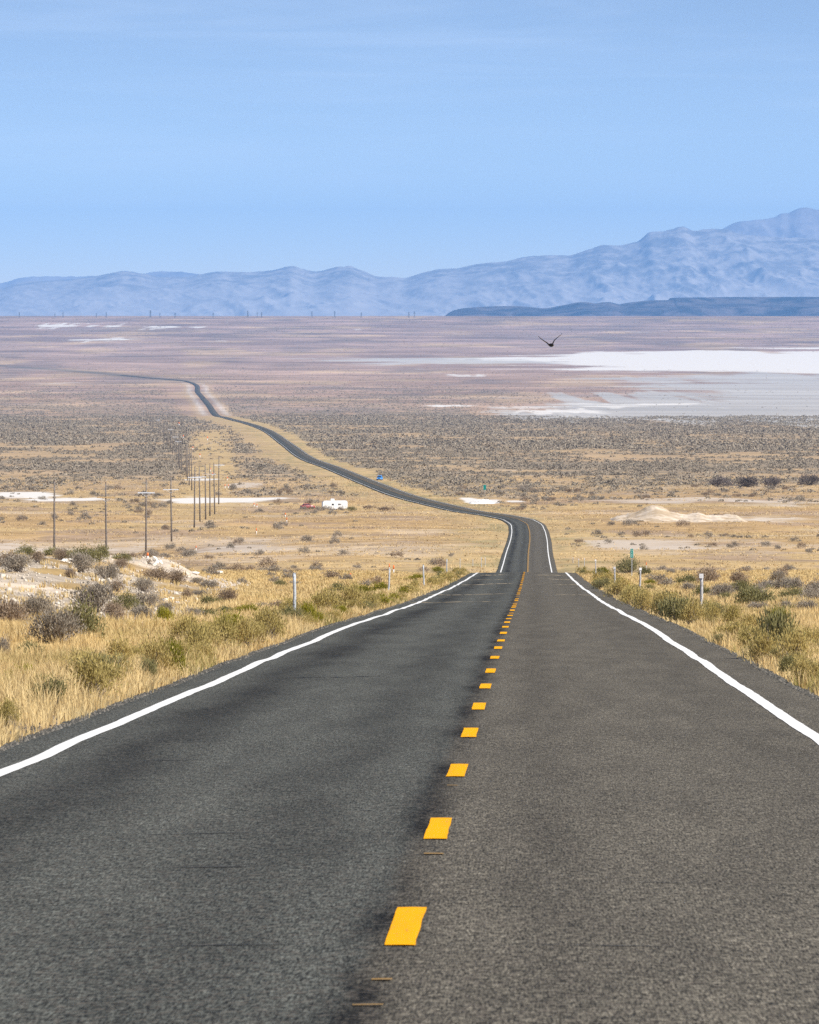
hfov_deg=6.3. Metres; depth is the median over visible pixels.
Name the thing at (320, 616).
rabbitbrush
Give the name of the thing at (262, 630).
roadside weed
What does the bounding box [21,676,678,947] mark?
tar cracks
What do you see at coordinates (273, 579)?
sagebrush
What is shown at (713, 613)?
roadside weed
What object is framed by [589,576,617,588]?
roadside weed
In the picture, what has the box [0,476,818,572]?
straw grass
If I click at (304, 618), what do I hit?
roadside weed
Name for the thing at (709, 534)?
sagebrush
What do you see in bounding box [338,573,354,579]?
sagebrush
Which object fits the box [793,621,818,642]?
roadside weed
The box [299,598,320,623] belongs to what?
rabbitbrush
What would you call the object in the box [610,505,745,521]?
earth mound
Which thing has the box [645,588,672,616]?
roadside weed
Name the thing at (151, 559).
rock pile
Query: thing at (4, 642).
sagebrush
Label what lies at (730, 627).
roadside weed
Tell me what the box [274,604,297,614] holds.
roadside weed
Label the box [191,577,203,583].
sagebrush
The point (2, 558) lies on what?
twiggy brush
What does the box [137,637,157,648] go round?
roadside weed
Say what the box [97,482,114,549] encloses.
power pole
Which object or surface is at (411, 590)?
roadside weed
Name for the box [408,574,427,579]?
rabbitbrush
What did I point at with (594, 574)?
roadside weed
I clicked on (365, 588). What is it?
rabbitbrush
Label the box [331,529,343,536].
sagebrush
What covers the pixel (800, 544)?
sagebrush
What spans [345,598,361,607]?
roadside weed
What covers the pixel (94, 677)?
roadside weed
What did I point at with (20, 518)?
sagebrush
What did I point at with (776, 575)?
sagebrush
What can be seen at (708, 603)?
roadside weed
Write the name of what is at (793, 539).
sagebrush
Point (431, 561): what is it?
sagebrush
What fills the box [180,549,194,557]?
sagebrush
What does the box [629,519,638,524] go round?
sagebrush
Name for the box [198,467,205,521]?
power pole
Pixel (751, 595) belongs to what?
sagebrush
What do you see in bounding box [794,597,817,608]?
sagebrush
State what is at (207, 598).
sagebrush
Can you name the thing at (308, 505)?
car
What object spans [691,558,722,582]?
sagebrush
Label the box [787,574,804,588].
sagebrush
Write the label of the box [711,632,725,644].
rabbitbrush
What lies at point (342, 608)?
rabbitbrush
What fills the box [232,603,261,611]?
rabbitbrush
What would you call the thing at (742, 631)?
roadside weed
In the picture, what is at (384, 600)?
rabbitbrush
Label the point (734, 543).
sagebrush
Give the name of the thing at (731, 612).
roadside weed
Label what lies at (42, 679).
roadside weed
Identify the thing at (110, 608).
twiggy brush
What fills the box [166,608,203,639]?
roadside weed
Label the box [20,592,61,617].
twiggy brush
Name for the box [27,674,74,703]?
roadside weed
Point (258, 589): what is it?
grass
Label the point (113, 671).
roadside weed
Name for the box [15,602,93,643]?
twiggy brush
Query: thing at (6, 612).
sagebrush
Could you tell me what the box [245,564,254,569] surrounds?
sagebrush
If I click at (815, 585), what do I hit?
sagebrush
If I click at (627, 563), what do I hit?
sagebrush
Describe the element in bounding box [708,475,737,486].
shrub
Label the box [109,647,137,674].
roadside weed
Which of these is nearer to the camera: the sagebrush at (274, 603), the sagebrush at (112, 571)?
the sagebrush at (274, 603)
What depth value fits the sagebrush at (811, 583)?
317.37 m
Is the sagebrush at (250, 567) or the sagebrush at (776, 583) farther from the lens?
the sagebrush at (250, 567)
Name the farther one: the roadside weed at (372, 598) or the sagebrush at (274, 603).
the sagebrush at (274, 603)
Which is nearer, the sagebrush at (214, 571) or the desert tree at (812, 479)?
the sagebrush at (214, 571)
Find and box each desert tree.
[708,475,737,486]
[734,475,758,486]
[761,476,783,486]
[794,473,818,484]
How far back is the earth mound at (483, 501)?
2140.61 m
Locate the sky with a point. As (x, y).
(379, 138)
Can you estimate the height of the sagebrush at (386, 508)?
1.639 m
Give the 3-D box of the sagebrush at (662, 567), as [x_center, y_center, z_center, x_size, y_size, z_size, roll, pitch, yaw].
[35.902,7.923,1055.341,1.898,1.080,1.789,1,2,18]
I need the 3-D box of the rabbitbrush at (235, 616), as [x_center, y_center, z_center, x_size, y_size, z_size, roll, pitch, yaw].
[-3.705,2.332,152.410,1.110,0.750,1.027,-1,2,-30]
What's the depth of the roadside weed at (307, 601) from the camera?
229.85 m
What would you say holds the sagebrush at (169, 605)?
on the ground at (674, 372)
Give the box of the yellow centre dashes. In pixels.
[385,573,524,944]
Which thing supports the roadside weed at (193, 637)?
on the ground at (674, 372)
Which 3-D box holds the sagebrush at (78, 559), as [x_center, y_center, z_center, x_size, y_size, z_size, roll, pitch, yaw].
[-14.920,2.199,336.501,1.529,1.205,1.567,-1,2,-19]
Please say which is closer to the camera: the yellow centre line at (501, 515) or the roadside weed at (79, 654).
the roadside weed at (79, 654)
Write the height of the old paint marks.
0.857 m
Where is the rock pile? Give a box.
[143,556,162,565]
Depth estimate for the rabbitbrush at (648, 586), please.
379.86 m
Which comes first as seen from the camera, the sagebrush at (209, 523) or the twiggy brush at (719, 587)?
the twiggy brush at (719, 587)
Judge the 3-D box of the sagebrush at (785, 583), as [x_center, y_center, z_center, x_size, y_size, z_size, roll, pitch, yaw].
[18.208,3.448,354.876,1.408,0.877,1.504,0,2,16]
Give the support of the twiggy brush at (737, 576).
on the ground at (674, 372)
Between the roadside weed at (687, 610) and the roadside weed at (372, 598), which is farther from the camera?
the roadside weed at (372, 598)
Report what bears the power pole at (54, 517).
on the ground at (674, 372)
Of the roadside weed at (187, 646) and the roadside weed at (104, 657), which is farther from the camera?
the roadside weed at (187, 646)
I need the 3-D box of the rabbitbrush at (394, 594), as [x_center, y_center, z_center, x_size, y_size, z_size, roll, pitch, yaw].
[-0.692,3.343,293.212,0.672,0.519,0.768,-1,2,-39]
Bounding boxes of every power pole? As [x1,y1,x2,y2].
[53,480,54,548]
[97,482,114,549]
[138,478,154,550]
[163,476,178,541]
[175,435,180,462]
[179,438,179,467]
[181,440,181,469]
[187,445,187,479]
[188,467,201,527]
[189,447,189,484]
[191,450,191,489]
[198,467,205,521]
[200,465,211,519]
[207,465,215,515]
[213,464,214,513]
[216,461,220,503]
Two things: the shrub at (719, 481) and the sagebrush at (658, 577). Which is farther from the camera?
the shrub at (719, 481)
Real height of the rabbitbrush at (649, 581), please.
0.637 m
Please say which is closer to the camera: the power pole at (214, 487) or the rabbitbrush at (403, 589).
the rabbitbrush at (403, 589)
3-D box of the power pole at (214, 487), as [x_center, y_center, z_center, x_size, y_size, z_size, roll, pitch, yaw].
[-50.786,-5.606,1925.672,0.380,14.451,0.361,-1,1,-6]
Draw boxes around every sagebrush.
[0,550,35,572]
[0,594,34,622]
[0,631,11,655]
[10,541,36,555]
[11,635,46,653]
[16,515,25,520]
[42,544,66,557]
[52,544,69,559]
[53,586,107,637]
[62,566,76,576]
[64,574,128,612]
[65,542,105,562]
[65,549,96,572]
[89,561,123,578]
[90,538,111,560]
[108,576,129,591]
[108,585,145,609]
[111,550,132,560]
[113,557,129,567]
[128,603,155,617]
[129,497,140,502]
[132,587,164,608]
[137,562,172,579]
[139,551,152,556]
[154,599,176,610]
[159,552,171,557]
[166,567,191,584]
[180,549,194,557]
[180,606,204,616]
[181,587,193,598]
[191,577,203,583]
[192,589,208,595]
[195,578,219,587]
[199,593,223,605]
[204,519,214,526]
[205,567,222,575]
[214,561,225,567]
[226,542,234,548]
[230,562,243,570]
[232,538,243,544]
[236,577,246,583]
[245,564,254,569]
[251,549,265,555]
[256,556,277,567]
[266,565,281,571]
[266,598,281,606]
[269,575,281,582]
[272,498,283,503]
[272,520,284,529]
[273,578,288,585]
[279,570,297,577]
[297,546,311,553]
[299,534,313,541]
[308,561,323,568]
[310,565,322,569]
[318,570,332,576]
[320,506,335,510]
[327,535,339,543]
[327,570,341,577]
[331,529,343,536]
[337,549,352,554]
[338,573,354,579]
[343,506,359,510]
[358,579,372,584]
[361,504,377,509]
[367,574,384,583]
[376,506,398,511]
[390,551,403,557]
[416,566,431,571]
[426,558,439,564]
[430,556,445,566]
[494,490,503,495]
[575,538,584,543]
[590,529,602,535]
[612,554,641,572]
[621,517,632,525]
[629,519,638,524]
[633,531,645,535]
[635,562,652,573]
[654,573,667,580]
[657,564,666,570]
[658,577,675,585]
[664,568,675,572]
[672,571,698,583]
[676,519,689,525]
[677,582,697,590]
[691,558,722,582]
[692,582,711,594]
[702,531,713,537]
[728,540,740,547]
[731,579,749,590]
[733,577,781,604]
[735,567,750,570]
[735,584,758,599]
[744,600,769,608]
[750,584,771,592]
[754,577,780,588]
[760,541,772,545]
[768,568,789,581]
[770,575,790,589]
[775,598,793,607]
[777,582,806,598]
[779,576,792,587]
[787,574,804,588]
[788,536,800,541]
[792,586,818,599]
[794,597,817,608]
[795,496,807,501]
[795,542,807,548]
[798,578,818,591]
[802,577,818,588]
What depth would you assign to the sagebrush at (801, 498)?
2166.93 m
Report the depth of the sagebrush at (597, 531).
1521.61 m
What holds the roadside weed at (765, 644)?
on the ground at (674, 372)
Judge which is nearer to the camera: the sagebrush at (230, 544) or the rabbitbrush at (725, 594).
the rabbitbrush at (725, 594)
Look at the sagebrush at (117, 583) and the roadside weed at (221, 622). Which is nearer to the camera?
the roadside weed at (221, 622)
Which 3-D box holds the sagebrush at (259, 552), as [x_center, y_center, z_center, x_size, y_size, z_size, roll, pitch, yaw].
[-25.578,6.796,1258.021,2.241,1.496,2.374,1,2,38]
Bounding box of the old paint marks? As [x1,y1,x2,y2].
[352,853,442,1004]
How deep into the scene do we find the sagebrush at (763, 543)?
1360.67 m
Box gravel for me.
[0,590,818,751]
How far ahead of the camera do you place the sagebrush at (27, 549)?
372.75 m
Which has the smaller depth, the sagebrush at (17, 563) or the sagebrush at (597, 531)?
the sagebrush at (17, 563)
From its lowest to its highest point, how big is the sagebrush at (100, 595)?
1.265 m
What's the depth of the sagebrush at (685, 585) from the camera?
393.01 m
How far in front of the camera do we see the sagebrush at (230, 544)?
1410.10 m
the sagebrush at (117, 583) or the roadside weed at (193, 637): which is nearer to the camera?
the roadside weed at (193, 637)
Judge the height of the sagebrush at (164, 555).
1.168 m
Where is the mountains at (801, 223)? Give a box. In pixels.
[723,207,818,238]
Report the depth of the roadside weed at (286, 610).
178.78 m
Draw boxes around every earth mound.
[469,499,493,503]
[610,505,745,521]
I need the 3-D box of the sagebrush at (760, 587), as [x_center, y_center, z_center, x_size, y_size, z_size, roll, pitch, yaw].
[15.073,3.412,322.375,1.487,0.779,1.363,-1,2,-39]
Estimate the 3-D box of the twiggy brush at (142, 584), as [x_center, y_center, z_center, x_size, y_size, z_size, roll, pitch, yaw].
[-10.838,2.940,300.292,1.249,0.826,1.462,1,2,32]
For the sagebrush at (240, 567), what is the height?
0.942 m
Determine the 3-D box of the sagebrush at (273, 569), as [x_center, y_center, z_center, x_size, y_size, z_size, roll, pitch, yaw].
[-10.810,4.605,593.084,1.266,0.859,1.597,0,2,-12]
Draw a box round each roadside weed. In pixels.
[0,695,23,727]
[26,670,58,695]
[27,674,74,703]
[53,646,97,663]
[57,644,127,700]
[58,646,94,670]
[62,649,130,672]
[99,658,132,682]
[103,632,139,658]
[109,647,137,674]
[129,629,187,676]
[132,645,143,655]
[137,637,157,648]
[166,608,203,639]
[172,637,197,656]
[178,616,227,658]
[184,623,238,648]
[192,635,219,661]
[202,618,228,628]
[203,606,245,645]
[215,607,235,621]
[229,610,265,647]
[250,595,292,637]
[251,617,270,642]
[270,600,307,618]
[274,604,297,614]
[277,592,303,610]
[294,614,316,623]
[299,578,352,612]
[299,599,312,606]
[302,610,315,622]
[326,609,343,617]
[335,577,374,608]
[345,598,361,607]
[357,601,377,610]
[361,591,382,608]
[397,584,417,593]
[408,578,420,588]
[425,574,435,585]
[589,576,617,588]
[591,570,598,579]
[595,578,627,596]
[616,584,640,604]
[620,577,631,584]
[626,585,654,611]
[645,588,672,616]
[660,589,682,597]
[671,589,708,624]
[693,600,726,618]
[696,600,722,623]
[700,598,719,607]
[712,624,727,635]
[715,617,754,637]
[720,603,744,623]
[730,621,760,650]
[733,622,755,641]
[734,609,764,627]
[737,618,779,663]
[760,620,816,663]
[778,648,815,664]
[783,650,818,686]
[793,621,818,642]
[801,657,818,683]
[805,635,818,649]
[808,645,818,656]
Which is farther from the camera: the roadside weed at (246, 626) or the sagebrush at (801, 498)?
the sagebrush at (801, 498)
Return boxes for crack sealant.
[409,575,606,602]
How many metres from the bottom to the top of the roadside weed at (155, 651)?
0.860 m
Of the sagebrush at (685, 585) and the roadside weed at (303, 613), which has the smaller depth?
the roadside weed at (303, 613)
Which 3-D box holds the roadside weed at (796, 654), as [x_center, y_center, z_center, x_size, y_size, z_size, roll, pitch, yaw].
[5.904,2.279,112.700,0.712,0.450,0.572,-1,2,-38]
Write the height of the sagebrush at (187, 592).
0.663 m
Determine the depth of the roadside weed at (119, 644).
118.72 m
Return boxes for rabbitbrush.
[14,660,34,673]
[137,654,161,676]
[150,603,174,621]
[161,632,189,674]
[197,607,220,617]
[213,609,252,628]
[214,605,238,612]
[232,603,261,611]
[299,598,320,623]
[316,612,324,619]
[328,581,349,591]
[333,603,347,613]
[348,584,380,592]
[370,581,390,590]
[377,593,392,605]
[384,592,401,599]
[397,583,408,592]
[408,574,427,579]
[432,565,445,572]
[597,566,613,573]
[642,578,655,583]
[645,583,658,590]
[653,590,703,622]
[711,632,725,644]
[717,592,734,597]
[752,596,809,647]
[767,603,797,618]
[767,642,790,660]
[776,652,798,674]
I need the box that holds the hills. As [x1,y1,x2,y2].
[446,297,818,315]
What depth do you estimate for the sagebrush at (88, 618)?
164.72 m
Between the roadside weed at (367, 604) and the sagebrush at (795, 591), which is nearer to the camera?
the roadside weed at (367, 604)
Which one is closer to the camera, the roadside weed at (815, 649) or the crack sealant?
the roadside weed at (815, 649)
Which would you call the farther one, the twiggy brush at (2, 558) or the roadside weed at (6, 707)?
the twiggy brush at (2, 558)
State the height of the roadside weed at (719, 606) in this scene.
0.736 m
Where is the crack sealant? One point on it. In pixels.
(503, 583)
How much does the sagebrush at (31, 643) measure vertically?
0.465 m
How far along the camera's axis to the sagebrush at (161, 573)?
355.61 m
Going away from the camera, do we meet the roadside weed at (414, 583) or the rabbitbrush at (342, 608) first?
the rabbitbrush at (342, 608)
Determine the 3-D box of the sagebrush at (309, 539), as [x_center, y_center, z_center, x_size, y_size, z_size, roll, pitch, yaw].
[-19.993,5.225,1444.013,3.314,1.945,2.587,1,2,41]
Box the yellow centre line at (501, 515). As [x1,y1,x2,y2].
[350,474,529,571]
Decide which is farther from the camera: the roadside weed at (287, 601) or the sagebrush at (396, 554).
the sagebrush at (396, 554)
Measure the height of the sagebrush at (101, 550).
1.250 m
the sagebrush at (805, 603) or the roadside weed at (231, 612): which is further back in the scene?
the sagebrush at (805, 603)
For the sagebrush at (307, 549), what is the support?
on the ground at (674, 372)
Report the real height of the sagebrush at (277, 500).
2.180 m
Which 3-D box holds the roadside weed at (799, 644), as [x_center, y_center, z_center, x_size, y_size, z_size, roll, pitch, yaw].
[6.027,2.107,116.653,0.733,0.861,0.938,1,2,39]
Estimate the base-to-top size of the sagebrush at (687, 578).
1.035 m
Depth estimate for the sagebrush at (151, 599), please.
238.41 m
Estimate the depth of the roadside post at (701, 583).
209.10 m
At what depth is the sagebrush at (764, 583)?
360.35 m
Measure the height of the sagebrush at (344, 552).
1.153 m
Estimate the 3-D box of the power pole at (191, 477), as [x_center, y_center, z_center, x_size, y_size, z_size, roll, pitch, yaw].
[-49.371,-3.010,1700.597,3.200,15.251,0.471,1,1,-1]
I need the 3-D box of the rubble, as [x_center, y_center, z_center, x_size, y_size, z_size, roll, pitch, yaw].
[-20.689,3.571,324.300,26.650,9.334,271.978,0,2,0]
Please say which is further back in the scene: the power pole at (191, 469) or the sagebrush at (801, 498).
the power pole at (191, 469)
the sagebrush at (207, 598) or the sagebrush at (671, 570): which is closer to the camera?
the sagebrush at (207, 598)
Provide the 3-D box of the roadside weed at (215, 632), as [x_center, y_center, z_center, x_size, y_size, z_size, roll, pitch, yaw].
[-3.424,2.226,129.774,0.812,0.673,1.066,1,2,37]
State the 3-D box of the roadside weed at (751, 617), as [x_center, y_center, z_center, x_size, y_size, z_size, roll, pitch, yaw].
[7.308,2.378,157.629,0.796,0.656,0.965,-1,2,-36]
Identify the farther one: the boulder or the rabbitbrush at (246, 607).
the boulder
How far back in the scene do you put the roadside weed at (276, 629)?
156.32 m
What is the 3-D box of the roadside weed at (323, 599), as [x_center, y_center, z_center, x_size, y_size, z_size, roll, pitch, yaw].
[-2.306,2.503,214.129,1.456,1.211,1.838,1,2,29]
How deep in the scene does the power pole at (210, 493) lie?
1895.52 m
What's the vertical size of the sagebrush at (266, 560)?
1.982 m
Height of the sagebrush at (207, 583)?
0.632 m
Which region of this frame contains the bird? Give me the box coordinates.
[538,336,558,346]
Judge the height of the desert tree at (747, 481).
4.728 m
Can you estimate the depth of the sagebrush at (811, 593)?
284.73 m
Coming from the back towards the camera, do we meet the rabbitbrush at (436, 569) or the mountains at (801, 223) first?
the mountains at (801, 223)
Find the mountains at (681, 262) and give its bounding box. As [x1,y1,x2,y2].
[0,226,818,315]
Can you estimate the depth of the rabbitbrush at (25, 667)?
105.10 m
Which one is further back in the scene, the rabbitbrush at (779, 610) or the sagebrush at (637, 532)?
the sagebrush at (637, 532)
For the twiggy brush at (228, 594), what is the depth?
280.29 m
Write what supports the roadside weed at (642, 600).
on the ground at (674, 372)
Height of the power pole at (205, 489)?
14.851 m
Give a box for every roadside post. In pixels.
[293,573,295,609]
[388,569,389,589]
[639,568,641,585]
[699,574,702,602]
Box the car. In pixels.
[300,504,314,508]
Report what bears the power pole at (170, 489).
on the ground at (674, 372)
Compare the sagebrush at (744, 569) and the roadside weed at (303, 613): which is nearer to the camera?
the roadside weed at (303, 613)
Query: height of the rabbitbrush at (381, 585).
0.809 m
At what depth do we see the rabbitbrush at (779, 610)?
180.61 m
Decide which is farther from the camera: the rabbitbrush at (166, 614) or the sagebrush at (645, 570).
the sagebrush at (645, 570)
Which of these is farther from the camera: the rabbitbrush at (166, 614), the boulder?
the boulder
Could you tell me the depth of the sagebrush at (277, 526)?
1629.33 m
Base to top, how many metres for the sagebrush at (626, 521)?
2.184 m
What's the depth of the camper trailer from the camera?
2011.59 m
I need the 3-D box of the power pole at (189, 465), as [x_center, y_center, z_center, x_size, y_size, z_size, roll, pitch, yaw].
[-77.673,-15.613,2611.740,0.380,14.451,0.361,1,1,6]
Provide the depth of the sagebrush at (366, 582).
440.86 m
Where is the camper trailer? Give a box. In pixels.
[322,499,347,509]
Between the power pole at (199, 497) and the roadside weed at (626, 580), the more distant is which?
the power pole at (199, 497)
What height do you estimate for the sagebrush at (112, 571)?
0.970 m
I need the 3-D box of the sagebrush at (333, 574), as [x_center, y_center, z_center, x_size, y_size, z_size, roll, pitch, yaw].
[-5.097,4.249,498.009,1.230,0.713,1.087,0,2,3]
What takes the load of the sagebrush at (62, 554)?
on the ground at (674, 372)
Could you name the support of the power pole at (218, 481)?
on the ground at (674, 372)
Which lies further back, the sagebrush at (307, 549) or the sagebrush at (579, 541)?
the sagebrush at (579, 541)
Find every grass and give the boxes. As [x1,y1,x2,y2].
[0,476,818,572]
[0,549,818,746]
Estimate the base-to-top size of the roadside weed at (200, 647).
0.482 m
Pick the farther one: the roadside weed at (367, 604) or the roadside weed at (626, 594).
the roadside weed at (626, 594)
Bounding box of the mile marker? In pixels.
[630,549,632,575]
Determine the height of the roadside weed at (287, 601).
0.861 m
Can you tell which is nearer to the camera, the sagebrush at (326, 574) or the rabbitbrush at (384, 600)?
the rabbitbrush at (384, 600)
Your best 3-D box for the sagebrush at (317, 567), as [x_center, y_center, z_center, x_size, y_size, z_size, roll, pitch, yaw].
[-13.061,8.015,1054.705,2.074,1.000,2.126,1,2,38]
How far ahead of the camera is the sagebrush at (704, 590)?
357.38 m
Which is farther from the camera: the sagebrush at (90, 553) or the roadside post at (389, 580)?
the roadside post at (389, 580)
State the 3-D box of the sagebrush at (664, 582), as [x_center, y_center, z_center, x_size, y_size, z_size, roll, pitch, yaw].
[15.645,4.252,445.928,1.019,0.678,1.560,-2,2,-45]
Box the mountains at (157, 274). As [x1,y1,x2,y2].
[0,271,198,287]
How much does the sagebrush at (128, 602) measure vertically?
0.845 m
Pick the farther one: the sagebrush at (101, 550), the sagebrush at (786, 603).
the sagebrush at (101, 550)
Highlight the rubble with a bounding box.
[0,552,251,619]
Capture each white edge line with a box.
[0,416,511,775]
[236,419,818,744]
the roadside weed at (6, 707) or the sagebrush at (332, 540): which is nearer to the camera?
the roadside weed at (6, 707)
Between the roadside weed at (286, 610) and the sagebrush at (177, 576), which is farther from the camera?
the sagebrush at (177, 576)
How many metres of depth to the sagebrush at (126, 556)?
397.77 m
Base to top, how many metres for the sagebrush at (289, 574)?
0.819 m
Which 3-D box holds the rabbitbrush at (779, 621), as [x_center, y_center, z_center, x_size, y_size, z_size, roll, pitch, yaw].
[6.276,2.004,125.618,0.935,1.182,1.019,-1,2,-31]
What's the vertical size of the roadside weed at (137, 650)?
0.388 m
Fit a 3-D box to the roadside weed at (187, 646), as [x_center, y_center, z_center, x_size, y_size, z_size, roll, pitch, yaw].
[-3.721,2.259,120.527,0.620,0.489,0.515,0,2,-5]
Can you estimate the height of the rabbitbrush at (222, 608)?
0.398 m
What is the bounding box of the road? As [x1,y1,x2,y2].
[0,375,818,1023]
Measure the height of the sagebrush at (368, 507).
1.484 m
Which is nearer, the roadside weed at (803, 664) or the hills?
the roadside weed at (803, 664)
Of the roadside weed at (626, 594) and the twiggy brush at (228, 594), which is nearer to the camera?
the roadside weed at (626, 594)
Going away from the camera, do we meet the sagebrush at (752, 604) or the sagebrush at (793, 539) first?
the sagebrush at (752, 604)
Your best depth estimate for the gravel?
106.00 m
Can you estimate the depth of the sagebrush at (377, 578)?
458.66 m
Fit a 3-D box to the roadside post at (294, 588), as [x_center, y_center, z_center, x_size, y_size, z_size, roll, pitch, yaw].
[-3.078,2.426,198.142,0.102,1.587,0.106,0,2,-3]
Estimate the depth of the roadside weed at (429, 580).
420.53 m
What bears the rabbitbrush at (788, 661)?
on the ground at (674, 372)
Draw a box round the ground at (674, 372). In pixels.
[0,316,818,735]
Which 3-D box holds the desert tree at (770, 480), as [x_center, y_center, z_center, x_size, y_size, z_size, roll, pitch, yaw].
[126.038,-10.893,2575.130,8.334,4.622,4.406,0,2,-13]
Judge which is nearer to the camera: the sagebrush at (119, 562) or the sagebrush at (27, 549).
the sagebrush at (119, 562)
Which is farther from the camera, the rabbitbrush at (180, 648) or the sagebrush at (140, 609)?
the sagebrush at (140, 609)
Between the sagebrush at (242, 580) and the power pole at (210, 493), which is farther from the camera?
the power pole at (210, 493)
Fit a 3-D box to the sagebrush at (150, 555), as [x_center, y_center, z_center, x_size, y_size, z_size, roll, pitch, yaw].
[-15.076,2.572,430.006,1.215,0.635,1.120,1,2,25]
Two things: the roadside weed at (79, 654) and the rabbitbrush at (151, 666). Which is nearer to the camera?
the rabbitbrush at (151, 666)
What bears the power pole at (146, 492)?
on the ground at (674, 372)
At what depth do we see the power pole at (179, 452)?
3278.90 m
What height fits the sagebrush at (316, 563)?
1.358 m
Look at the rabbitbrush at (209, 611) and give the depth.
222.70 m
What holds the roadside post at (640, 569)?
on the ground at (674, 372)
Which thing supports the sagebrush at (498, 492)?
on the ground at (674, 372)
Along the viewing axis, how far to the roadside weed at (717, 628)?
160.25 m
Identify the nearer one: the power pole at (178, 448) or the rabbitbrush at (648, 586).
the rabbitbrush at (648, 586)
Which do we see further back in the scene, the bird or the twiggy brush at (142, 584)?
the bird
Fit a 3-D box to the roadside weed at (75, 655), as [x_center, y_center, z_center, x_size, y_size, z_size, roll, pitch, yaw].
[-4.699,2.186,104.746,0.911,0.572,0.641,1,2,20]
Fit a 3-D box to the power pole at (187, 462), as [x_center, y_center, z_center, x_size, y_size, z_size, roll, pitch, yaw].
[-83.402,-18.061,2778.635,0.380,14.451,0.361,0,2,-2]
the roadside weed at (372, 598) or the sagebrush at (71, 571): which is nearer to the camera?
the roadside weed at (372, 598)
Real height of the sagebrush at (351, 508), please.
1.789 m
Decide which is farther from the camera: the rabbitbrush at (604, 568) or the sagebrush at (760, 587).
the rabbitbrush at (604, 568)
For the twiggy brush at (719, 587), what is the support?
on the ground at (674, 372)
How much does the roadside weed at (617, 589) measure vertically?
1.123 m
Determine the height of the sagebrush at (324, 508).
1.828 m
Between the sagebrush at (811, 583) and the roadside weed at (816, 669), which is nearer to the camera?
the roadside weed at (816, 669)
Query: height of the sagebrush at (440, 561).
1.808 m
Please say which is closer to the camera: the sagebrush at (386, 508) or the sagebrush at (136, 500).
the sagebrush at (386, 508)
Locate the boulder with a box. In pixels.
[60,558,72,562]
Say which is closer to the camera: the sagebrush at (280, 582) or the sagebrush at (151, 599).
the sagebrush at (151, 599)
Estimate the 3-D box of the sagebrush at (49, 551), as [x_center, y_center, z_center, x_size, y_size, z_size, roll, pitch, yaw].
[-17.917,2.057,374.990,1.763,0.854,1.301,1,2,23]
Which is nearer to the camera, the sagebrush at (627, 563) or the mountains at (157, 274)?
the sagebrush at (627, 563)
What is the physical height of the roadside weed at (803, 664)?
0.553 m
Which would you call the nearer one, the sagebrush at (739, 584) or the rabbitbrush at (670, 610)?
the rabbitbrush at (670, 610)
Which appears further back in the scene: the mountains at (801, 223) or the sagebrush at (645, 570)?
the mountains at (801, 223)
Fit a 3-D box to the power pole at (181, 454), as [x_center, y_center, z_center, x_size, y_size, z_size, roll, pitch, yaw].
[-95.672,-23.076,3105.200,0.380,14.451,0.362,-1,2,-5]
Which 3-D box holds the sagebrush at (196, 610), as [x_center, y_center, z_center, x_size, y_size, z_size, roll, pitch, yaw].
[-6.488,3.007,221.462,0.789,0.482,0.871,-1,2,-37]
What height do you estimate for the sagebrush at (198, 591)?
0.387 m
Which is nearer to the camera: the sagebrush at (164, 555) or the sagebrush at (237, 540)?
the sagebrush at (164, 555)
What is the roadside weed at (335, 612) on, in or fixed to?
on the ground at (674, 372)
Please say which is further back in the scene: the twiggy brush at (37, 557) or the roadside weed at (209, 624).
the twiggy brush at (37, 557)
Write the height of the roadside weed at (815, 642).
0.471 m
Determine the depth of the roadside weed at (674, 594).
260.64 m
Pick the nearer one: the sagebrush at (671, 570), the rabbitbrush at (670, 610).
the rabbitbrush at (670, 610)
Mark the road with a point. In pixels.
(604, 753)
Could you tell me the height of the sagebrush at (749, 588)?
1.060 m
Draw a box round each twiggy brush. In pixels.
[0,551,19,566]
[4,597,27,621]
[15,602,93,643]
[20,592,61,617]
[30,550,47,562]
[100,599,127,618]
[130,575,157,593]
[212,585,240,601]
[706,581,737,596]
[728,569,751,582]
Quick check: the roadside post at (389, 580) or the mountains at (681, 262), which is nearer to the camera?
the roadside post at (389, 580)
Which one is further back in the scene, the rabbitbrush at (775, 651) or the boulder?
the boulder
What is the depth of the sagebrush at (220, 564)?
1074.46 m
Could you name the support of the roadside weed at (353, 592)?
on the ground at (674, 372)
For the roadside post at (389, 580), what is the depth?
365.20 m
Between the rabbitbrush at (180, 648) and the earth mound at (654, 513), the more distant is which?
the earth mound at (654, 513)
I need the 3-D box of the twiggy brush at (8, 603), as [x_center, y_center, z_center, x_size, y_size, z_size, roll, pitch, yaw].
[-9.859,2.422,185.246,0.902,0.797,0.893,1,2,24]
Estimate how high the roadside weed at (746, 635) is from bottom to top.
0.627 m
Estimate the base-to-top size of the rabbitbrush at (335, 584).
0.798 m
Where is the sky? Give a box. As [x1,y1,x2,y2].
[0,0,818,282]
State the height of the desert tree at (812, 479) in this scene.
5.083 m
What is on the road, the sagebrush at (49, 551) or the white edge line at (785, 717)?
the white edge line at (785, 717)
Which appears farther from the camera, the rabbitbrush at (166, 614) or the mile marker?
the mile marker
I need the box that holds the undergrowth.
[0,317,818,574]
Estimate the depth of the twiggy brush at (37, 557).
340.36 m
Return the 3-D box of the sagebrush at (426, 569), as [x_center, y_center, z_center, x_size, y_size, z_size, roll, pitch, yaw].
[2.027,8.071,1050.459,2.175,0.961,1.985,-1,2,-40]

